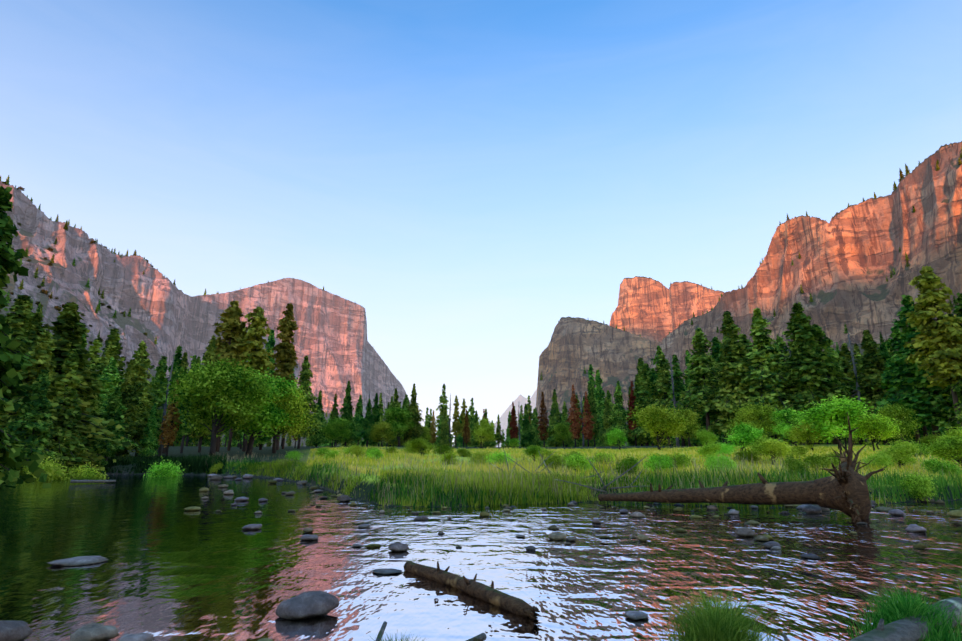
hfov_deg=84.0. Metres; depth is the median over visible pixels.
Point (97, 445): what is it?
fir
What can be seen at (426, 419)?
fir
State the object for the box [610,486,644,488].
dead branch
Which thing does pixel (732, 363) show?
fir
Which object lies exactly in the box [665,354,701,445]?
fir
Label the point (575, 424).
dead conifer
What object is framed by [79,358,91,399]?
fir
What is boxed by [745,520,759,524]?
river stone
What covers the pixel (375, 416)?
fir
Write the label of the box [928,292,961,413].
fir
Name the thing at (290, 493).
river stone
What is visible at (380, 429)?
broadleaf oak
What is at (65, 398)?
fir
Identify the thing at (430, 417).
fir
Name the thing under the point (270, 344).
fir
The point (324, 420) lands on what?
fir
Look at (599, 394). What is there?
fir
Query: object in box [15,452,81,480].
willow shrub
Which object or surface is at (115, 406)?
fir
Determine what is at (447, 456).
willow shrub
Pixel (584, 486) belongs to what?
dead branch
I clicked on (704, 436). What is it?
broadleaf willow
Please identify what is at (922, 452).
willow shrub
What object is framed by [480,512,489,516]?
river stone
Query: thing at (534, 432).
fir
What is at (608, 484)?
dead branch
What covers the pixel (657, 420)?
deciduous tree
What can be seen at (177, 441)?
fir
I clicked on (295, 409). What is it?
broadleaf oak
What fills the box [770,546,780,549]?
river stone
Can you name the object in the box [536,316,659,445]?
cathedral cliff
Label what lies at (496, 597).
log
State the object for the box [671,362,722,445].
fir
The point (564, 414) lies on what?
fir
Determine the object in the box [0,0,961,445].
sky
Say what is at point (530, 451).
broadleaf willow
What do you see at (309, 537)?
river stone
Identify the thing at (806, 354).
fir
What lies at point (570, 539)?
river stone
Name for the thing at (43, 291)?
brush shrub
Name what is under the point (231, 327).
pine
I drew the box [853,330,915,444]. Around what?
fir
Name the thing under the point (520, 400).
mountain
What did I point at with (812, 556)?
river stone
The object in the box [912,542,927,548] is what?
river stone
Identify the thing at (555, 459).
willow shrub
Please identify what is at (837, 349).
fir
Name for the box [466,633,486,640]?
pale stick
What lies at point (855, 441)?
fir
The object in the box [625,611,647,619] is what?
river stone
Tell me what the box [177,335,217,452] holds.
fir
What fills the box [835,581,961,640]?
grass tuft
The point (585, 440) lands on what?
fir
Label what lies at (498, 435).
fir
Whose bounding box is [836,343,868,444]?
fir
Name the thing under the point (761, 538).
river stone
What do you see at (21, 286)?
fir
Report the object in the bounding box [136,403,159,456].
fir
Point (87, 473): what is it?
willow shrub
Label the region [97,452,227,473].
bank undergrowth
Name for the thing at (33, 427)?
fir
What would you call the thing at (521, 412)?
fir
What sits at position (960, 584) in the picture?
grass tuft
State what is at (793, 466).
willow shrub
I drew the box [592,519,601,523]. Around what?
river stone
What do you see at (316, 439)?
fir
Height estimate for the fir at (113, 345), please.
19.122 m
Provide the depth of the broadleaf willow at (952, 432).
62.37 m
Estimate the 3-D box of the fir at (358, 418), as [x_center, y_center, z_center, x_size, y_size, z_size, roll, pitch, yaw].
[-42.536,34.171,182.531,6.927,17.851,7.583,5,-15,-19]
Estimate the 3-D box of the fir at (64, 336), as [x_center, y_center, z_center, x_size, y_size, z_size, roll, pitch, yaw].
[-39.175,6.730,49.649,10.976,17.722,10.641,-1,-15,3]
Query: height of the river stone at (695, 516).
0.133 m
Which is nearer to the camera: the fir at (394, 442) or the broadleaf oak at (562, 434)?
the broadleaf oak at (562, 434)
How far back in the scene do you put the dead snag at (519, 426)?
273.85 m
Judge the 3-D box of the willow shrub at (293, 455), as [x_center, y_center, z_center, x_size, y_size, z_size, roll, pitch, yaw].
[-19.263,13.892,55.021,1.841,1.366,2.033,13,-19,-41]
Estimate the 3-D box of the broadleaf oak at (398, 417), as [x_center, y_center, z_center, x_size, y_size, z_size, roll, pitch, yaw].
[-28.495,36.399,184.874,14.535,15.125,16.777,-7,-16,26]
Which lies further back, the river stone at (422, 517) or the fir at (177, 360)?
the fir at (177, 360)
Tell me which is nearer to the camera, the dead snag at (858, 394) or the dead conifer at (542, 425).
the dead snag at (858, 394)
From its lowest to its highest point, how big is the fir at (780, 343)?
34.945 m
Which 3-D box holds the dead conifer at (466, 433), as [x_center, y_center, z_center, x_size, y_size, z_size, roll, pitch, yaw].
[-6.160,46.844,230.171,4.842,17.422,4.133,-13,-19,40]
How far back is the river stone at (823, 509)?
15.70 m
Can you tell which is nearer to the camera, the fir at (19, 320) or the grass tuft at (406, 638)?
the grass tuft at (406, 638)
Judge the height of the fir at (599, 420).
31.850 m
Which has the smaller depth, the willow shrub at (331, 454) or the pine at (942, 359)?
the willow shrub at (331, 454)
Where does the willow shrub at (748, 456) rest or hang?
on the valley ground at (174, 451)
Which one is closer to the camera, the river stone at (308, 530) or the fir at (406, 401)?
the river stone at (308, 530)
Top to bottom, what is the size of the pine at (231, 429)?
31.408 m
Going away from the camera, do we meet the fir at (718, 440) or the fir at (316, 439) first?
the fir at (316, 439)
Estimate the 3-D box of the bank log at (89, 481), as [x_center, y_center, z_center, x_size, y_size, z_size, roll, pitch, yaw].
[-24.201,10.033,33.403,2.339,0.226,0.214,12,-19,-39]
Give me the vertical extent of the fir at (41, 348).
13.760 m
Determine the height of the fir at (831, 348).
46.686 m
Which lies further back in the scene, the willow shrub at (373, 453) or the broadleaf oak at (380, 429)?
the broadleaf oak at (380, 429)
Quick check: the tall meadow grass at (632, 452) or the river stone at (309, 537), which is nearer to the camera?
the river stone at (309, 537)
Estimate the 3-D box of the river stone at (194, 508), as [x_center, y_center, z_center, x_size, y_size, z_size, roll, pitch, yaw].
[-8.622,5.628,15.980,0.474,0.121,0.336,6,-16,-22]
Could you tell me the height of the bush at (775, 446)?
2.060 m
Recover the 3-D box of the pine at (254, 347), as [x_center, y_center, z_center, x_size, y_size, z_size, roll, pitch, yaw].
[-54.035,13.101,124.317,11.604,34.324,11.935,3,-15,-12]
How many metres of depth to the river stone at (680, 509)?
15.74 m
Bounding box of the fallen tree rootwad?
[814,412,886,521]
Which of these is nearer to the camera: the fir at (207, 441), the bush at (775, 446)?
the bush at (775, 446)
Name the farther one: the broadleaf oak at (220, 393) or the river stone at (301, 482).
the broadleaf oak at (220, 393)
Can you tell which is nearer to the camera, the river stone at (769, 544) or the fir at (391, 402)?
the river stone at (769, 544)
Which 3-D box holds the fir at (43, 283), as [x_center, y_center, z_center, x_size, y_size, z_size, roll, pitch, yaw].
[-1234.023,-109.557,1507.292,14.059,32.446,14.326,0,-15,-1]
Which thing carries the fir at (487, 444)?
on the valley ground at (174, 451)
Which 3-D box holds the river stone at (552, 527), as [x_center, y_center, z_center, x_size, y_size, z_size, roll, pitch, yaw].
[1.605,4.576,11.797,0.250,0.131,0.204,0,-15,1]
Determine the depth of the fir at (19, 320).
45.89 m
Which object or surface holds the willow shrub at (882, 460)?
on the valley ground at (174, 451)
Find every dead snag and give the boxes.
[158,354,174,455]
[447,395,453,445]
[517,405,520,445]
[580,393,584,446]
[669,356,680,445]
[847,331,870,442]
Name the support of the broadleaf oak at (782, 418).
on the valley ground at (174, 451)
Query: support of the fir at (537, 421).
on the valley ground at (174, 451)
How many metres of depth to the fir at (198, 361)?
213.35 m
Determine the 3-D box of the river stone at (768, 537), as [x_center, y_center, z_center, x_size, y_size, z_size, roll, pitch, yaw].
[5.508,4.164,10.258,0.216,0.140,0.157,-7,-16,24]
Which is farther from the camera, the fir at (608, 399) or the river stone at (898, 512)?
the fir at (608, 399)
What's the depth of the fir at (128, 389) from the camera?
67.90 m
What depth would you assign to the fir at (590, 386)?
357.00 m
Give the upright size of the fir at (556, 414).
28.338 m
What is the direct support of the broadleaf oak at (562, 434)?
on the valley ground at (174, 451)
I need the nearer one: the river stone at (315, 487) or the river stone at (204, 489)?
the river stone at (204, 489)
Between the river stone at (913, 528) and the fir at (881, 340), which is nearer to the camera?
the river stone at (913, 528)
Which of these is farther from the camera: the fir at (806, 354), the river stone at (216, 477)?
the fir at (806, 354)
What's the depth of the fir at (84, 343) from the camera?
63.38 m
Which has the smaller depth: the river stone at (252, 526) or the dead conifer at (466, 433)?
the river stone at (252, 526)
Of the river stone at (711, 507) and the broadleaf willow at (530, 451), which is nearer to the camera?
the river stone at (711, 507)
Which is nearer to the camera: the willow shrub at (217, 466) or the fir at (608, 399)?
the willow shrub at (217, 466)
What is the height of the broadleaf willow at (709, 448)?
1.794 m
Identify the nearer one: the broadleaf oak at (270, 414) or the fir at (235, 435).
the broadleaf oak at (270, 414)
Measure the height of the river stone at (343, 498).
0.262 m
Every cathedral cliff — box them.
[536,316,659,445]
[609,276,724,341]
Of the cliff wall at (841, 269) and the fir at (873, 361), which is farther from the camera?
the cliff wall at (841, 269)
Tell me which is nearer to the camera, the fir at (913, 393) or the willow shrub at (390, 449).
the willow shrub at (390, 449)
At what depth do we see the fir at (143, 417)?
71.85 m
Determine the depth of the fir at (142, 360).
84.24 m
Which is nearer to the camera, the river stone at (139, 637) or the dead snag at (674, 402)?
the river stone at (139, 637)
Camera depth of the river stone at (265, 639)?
4.43 m
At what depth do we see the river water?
7.91 m
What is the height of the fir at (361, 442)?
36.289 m
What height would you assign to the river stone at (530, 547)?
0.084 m
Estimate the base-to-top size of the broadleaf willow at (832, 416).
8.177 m
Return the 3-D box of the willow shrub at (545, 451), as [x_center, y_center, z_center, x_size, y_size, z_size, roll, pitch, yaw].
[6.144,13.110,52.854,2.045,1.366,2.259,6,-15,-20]
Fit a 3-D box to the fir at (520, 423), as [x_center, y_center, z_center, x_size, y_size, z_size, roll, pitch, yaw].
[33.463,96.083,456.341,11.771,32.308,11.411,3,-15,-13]
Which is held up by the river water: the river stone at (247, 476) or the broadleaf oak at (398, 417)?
the river stone at (247, 476)
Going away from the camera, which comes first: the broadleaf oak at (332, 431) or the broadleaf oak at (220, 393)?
the broadleaf oak at (220, 393)
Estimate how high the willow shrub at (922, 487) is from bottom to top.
1.366 m
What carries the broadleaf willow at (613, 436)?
on the valley ground at (174, 451)
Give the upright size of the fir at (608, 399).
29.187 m
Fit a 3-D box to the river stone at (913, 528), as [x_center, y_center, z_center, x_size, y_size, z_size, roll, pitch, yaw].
[9.233,4.433,11.358,0.372,0.191,0.294,-12,-19,39]
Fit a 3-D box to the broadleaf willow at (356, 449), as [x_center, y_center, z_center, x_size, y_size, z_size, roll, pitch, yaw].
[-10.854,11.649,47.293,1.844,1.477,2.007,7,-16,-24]
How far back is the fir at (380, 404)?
288.81 m
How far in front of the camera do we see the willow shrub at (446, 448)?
65.42 m
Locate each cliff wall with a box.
[0,181,409,446]
[650,141,961,440]
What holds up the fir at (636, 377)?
on the valley ground at (174, 451)
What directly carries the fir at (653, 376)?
on the valley ground at (174, 451)
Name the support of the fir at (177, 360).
on the valley ground at (174, 451)
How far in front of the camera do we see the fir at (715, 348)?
188.15 m
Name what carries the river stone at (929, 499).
on the valley ground at (174, 451)
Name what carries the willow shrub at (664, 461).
on the valley ground at (174, 451)
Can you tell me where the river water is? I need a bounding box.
[0,474,961,640]
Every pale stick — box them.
[375,621,386,640]
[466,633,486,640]
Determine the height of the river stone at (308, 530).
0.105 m
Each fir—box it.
[0,186,50,490]
[0,295,34,431]
[0,330,68,459]
[3,369,60,479]
[5,290,9,303]
[18,279,23,289]
[26,311,47,345]
[34,268,38,278]
[40,276,45,286]
[47,349,95,465]
[48,302,130,476]
[73,323,88,350]
[75,374,111,469]
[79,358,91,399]
[88,338,105,380]
[95,328,124,390]
[97,386,126,460]
[99,357,139,448]
[115,359,147,458]
[121,341,162,457]
[132,386,150,456]
[133,356,175,450]
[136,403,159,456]
[162,345,186,453]
[173,392,195,445]
[174,352,188,445]
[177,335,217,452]
[178,355,201,452]
[178,431,210,445]
[185,356,200,445]
[222,432,239,446]
[226,428,249,448]
[237,330,275,449]
[272,368,295,448]
[291,355,324,448]
[304,390,325,446]
[317,410,325,445]
[321,411,334,445]
[330,394,342,446]
[337,381,356,445]
[337,415,355,445]
[352,395,363,445]
[357,399,374,445]
[359,436,373,445]
[363,393,380,445]
[378,393,383,445]
[379,396,400,446]
[385,402,390,445]
[386,388,402,446]
[401,383,424,442]
[403,394,409,446]
[424,407,428,426]
[425,409,435,446]
[431,384,454,445]
[434,417,441,445]
[437,408,451,445]
[454,416,467,446]
[465,411,472,446]
[468,398,479,446]
[470,411,480,446]
[479,409,491,446]
[490,420,499,446]
[495,415,503,446]
[501,429,504,446]
[504,411,518,446]
[516,414,522,446]
[517,405,523,427]
[520,403,534,446]
[527,395,532,423]
[530,409,542,444]
[531,407,542,445]
[543,389,565,446]
[560,401,576,446]
[571,395,591,446]
[577,396,596,446]
[587,364,595,395]
[587,377,596,444]
[588,389,600,446]
[593,400,604,446]
[594,369,616,422]
[599,390,614,445]
[599,397,615,445]
[604,381,628,445]
[626,358,665,445]
[626,386,643,445]
[630,374,656,445]
[644,363,673,445]
[649,368,671,445]
[650,354,672,445]
[651,346,668,445]
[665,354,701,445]
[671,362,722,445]
[674,328,733,431]
[684,350,691,389]
[698,337,728,443]
[705,311,779,440]
[715,433,737,444]
[723,334,753,410]
[729,308,832,444]
[768,302,855,444]
[775,337,793,444]
[804,326,867,443]
[824,346,843,443]
[835,342,839,353]
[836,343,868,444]
[840,436,864,444]
[845,355,874,442]
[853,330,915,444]
[853,343,881,444]
[870,344,940,444]
[871,327,919,443]
[872,295,954,439]
[879,332,884,344]
[885,339,908,441]
[898,168,903,181]
[904,164,909,175]
[905,425,945,440]
[916,417,927,437]
[924,314,961,433]
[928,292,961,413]
[938,361,961,429]
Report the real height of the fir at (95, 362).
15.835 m
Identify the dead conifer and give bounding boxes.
[158,379,182,455]
[427,410,436,444]
[462,409,472,446]
[508,402,519,446]
[535,392,549,446]
[566,384,581,446]
[580,391,595,446]
[626,381,637,445]
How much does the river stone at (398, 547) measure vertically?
0.157 m
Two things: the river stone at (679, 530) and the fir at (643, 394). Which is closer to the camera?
the river stone at (679, 530)
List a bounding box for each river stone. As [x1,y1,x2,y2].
[0,620,33,640]
[48,556,108,565]
[70,622,118,640]
[118,633,154,640]
[184,506,200,510]
[199,487,208,491]
[209,475,222,479]
[224,490,233,494]
[234,496,248,500]
[242,474,253,478]
[242,524,261,529]
[257,638,272,640]
[275,591,338,619]
[285,491,295,494]
[297,480,306,484]
[300,534,317,539]
[303,527,313,532]
[309,485,320,488]
[337,495,350,501]
[358,524,369,527]
[366,544,380,547]
[371,568,401,573]
[388,542,408,551]
[414,515,427,519]
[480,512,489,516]
[525,545,535,549]
[548,525,556,529]
[548,532,566,539]
[566,537,575,540]
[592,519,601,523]
[620,509,627,512]
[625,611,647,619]
[630,512,645,517]
[636,534,648,540]
[673,507,682,511]
[673,528,686,531]
[690,515,702,518]
[707,505,717,509]
[728,509,739,514]
[735,527,755,536]
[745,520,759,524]
[753,535,768,540]
[763,534,774,539]
[763,541,780,547]
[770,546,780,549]
[796,504,806,508]
[800,553,819,558]
[802,504,821,513]
[814,505,829,511]
[875,506,892,510]
[888,509,904,515]
[905,524,926,532]
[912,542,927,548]
[921,496,934,501]
[934,499,944,503]
[947,510,961,517]
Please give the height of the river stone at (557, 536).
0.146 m
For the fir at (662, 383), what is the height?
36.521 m
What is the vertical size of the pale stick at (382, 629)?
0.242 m
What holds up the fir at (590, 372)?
on the valley ground at (174, 451)
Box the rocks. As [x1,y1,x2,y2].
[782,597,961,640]
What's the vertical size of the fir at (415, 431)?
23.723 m
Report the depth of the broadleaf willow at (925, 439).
65.90 m
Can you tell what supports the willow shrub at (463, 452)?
on the valley ground at (174, 451)
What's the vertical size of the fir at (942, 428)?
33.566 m
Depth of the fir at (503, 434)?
993.77 m
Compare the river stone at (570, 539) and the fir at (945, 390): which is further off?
the fir at (945, 390)
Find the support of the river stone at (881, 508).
on the river water
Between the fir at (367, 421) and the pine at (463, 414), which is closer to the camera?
the fir at (367, 421)
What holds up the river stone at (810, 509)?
on the river water
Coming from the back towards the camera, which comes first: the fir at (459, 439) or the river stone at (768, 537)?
the fir at (459, 439)
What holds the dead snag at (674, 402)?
on the valley ground at (174, 451)
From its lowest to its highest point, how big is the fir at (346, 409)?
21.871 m
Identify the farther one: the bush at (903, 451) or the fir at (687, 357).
the fir at (687, 357)
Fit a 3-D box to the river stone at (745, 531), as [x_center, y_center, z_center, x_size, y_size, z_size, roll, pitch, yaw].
[5.323,4.265,10.773,0.363,0.191,0.292,0,-15,1]
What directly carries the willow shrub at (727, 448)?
on the valley ground at (174, 451)
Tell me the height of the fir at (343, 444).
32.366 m
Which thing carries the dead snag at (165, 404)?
on the valley ground at (174, 451)
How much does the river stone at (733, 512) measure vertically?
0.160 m
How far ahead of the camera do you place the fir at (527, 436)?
282.47 m
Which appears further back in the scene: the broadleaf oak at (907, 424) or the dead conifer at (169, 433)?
the broadleaf oak at (907, 424)
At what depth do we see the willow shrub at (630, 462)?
24.72 m
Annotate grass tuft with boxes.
[369,629,426,640]
[642,580,791,640]
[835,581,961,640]
[940,569,961,597]
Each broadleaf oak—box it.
[158,354,284,455]
[191,367,311,454]
[268,374,319,452]
[316,416,352,446]
[366,421,394,446]
[377,405,420,446]
[421,425,434,443]
[551,423,574,446]
[673,407,704,446]
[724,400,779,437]
[767,406,802,445]
[874,401,924,441]
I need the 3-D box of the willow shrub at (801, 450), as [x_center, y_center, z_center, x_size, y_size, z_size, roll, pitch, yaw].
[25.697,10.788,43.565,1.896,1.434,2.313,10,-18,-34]
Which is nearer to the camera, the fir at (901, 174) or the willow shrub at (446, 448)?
the willow shrub at (446, 448)
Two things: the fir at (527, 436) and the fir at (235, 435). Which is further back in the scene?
the fir at (527, 436)
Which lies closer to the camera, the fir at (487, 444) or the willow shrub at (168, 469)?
the willow shrub at (168, 469)
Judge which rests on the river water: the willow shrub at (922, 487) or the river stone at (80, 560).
the river stone at (80, 560)
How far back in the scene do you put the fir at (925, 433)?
136.46 m
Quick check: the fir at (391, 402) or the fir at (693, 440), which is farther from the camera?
the fir at (391, 402)
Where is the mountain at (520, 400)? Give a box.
[494,389,536,446]
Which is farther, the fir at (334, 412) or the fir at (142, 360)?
the fir at (334, 412)
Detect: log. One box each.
[70,480,115,482]
[404,561,541,618]
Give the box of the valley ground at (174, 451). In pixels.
[99,444,961,507]
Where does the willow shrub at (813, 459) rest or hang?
on the valley ground at (174, 451)
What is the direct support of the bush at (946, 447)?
on the valley ground at (174, 451)
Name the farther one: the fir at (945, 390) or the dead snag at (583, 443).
the dead snag at (583, 443)
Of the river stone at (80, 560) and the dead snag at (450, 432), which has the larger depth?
the dead snag at (450, 432)
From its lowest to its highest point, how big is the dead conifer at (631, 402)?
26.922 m
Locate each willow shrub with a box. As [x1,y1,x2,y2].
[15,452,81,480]
[69,462,108,478]
[143,456,189,476]
[209,463,222,473]
[284,450,303,459]
[317,447,332,454]
[323,449,339,458]
[342,446,352,455]
[364,448,383,458]
[385,446,397,452]
[401,441,421,453]
[433,442,453,454]
[439,451,460,464]
[456,448,472,456]
[467,448,491,464]
[483,448,515,464]
[537,446,554,456]
[540,452,563,469]
[560,452,595,469]
[561,451,583,461]
[592,451,617,463]
[613,454,640,474]
[640,452,673,471]
[668,451,691,467]
[701,450,738,471]
[715,441,738,455]
[732,449,763,463]
[748,435,779,454]
[781,454,809,476]
[785,444,809,457]
[800,450,840,470]
[826,451,842,465]
[860,452,896,468]
[894,469,937,501]
[895,441,931,458]
[918,456,961,476]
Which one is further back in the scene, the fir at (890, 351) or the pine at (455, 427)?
the pine at (455, 427)
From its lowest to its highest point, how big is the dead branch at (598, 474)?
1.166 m
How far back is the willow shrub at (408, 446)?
66.92 m
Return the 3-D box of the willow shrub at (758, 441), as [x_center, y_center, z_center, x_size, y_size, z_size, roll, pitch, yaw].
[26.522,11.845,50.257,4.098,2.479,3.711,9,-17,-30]
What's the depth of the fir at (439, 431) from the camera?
369.33 m
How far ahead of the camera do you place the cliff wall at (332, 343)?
1910.86 m
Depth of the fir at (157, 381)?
89.16 m
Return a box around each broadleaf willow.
[349,444,367,457]
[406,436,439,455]
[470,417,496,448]
[509,438,520,448]
[522,444,543,460]
[605,427,627,449]
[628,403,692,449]
[693,440,722,457]
[695,429,719,444]
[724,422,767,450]
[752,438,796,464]
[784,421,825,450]
[785,394,879,450]
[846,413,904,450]
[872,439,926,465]
[919,433,939,448]
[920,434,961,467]
[935,426,961,438]
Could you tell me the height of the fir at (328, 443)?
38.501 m
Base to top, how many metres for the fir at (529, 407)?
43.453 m
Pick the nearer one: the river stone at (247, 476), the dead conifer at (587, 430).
the river stone at (247, 476)
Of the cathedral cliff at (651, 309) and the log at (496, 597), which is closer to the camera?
the log at (496, 597)
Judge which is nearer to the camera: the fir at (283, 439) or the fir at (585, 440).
the fir at (283, 439)
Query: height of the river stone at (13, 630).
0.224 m
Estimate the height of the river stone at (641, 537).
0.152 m
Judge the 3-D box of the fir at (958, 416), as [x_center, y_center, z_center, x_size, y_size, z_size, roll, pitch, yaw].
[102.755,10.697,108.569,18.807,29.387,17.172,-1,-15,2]
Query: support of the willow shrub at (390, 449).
on the valley ground at (174, 451)
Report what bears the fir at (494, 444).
on the valley ground at (174, 451)
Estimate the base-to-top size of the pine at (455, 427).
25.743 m
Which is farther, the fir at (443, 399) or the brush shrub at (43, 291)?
the brush shrub at (43, 291)
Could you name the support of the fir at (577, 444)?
on the valley ground at (174, 451)
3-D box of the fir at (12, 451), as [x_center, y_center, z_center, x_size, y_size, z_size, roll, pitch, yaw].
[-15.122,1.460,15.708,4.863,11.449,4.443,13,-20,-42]
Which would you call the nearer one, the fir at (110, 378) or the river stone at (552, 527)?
the river stone at (552, 527)
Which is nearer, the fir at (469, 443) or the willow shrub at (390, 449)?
the willow shrub at (390, 449)
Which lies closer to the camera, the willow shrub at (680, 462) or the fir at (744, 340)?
the willow shrub at (680, 462)
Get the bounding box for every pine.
[208,300,246,451]
[226,306,274,451]
[227,321,246,450]
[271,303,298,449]
[451,396,460,446]
[460,398,466,446]
[903,265,961,426]
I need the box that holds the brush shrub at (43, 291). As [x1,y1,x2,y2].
[41,289,48,294]
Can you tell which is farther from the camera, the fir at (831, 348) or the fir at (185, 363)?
the fir at (185, 363)
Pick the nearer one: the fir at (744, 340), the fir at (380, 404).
the fir at (744, 340)
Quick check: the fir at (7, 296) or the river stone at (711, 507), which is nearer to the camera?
the river stone at (711, 507)
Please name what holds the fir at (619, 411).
on the valley ground at (174, 451)
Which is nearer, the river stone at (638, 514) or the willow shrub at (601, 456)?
the river stone at (638, 514)
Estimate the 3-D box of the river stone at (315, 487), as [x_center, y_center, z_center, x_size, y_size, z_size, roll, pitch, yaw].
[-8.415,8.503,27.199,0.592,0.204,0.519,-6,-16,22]
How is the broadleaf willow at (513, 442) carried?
on the valley ground at (174, 451)
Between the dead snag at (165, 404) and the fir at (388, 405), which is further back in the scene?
the fir at (388, 405)
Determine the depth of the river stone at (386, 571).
7.22 m
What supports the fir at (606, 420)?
on the valley ground at (174, 451)
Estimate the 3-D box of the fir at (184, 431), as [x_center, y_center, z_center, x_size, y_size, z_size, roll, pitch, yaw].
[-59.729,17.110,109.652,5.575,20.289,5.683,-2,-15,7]
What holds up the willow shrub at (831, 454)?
on the valley ground at (174, 451)
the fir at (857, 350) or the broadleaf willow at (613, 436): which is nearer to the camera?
the broadleaf willow at (613, 436)
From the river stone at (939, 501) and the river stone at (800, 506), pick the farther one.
the river stone at (939, 501)
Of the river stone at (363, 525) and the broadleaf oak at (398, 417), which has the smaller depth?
the river stone at (363, 525)
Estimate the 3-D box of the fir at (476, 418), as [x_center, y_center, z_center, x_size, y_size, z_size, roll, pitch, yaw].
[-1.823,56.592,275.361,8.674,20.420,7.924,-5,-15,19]
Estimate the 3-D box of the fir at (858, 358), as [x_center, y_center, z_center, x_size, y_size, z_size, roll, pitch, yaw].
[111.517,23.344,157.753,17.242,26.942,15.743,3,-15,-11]
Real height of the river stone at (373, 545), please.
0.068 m
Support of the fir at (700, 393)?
on the valley ground at (174, 451)
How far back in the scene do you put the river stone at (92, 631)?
4.51 m
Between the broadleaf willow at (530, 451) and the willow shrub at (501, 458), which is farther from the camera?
the broadleaf willow at (530, 451)
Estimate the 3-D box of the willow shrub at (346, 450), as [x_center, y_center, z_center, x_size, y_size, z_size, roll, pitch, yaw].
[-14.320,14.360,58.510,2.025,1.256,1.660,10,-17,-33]
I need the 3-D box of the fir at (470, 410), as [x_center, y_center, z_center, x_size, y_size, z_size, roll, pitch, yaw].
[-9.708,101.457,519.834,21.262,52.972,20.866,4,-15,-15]
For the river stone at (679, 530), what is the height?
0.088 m
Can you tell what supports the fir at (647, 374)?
on the valley ground at (174, 451)
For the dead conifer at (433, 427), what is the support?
on the valley ground at (174, 451)
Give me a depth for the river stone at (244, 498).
19.64 m
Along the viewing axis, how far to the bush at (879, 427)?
75.55 m
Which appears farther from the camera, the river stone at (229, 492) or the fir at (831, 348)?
the fir at (831, 348)
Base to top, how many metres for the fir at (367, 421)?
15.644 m
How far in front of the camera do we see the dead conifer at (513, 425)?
234.85 m
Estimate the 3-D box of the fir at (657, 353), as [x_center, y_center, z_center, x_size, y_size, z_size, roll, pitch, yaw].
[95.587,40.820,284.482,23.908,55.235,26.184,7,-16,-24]
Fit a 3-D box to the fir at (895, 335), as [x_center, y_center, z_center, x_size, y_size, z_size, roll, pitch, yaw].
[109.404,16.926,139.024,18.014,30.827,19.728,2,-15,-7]
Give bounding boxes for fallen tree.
[598,473,817,504]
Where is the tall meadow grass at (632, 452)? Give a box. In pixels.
[305,445,961,479]
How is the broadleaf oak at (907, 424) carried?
on the valley ground at (174, 451)
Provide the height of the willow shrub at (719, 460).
1.366 m
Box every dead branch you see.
[555,479,605,492]
[587,458,606,488]
[602,456,645,488]
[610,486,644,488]
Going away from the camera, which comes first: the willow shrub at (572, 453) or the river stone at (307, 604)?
the river stone at (307, 604)
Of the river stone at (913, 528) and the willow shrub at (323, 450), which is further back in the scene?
the willow shrub at (323, 450)
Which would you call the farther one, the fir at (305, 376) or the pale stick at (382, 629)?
the fir at (305, 376)
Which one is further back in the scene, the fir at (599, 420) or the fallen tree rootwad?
the fir at (599, 420)
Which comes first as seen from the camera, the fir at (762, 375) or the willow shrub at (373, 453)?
the willow shrub at (373, 453)
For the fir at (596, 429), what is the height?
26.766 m
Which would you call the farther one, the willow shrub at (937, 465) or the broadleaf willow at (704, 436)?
the broadleaf willow at (704, 436)
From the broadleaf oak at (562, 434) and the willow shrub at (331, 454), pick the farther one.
the broadleaf oak at (562, 434)
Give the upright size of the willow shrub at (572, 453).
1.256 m
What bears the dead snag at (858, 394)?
on the valley ground at (174, 451)
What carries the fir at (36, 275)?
on the cliff wall at (332, 343)
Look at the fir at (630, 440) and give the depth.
226.94 m
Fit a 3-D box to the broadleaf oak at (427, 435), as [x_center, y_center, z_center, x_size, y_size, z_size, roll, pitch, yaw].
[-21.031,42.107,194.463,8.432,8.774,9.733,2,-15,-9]
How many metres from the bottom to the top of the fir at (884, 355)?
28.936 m
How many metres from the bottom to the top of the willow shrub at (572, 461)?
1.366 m
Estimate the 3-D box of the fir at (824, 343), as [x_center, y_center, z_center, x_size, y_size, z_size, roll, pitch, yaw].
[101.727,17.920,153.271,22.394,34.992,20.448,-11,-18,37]
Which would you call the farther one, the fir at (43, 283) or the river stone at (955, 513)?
the fir at (43, 283)
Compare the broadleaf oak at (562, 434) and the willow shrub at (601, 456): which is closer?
the willow shrub at (601, 456)
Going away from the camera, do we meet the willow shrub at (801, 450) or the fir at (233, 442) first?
the willow shrub at (801, 450)
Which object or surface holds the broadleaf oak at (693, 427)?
on the valley ground at (174, 451)

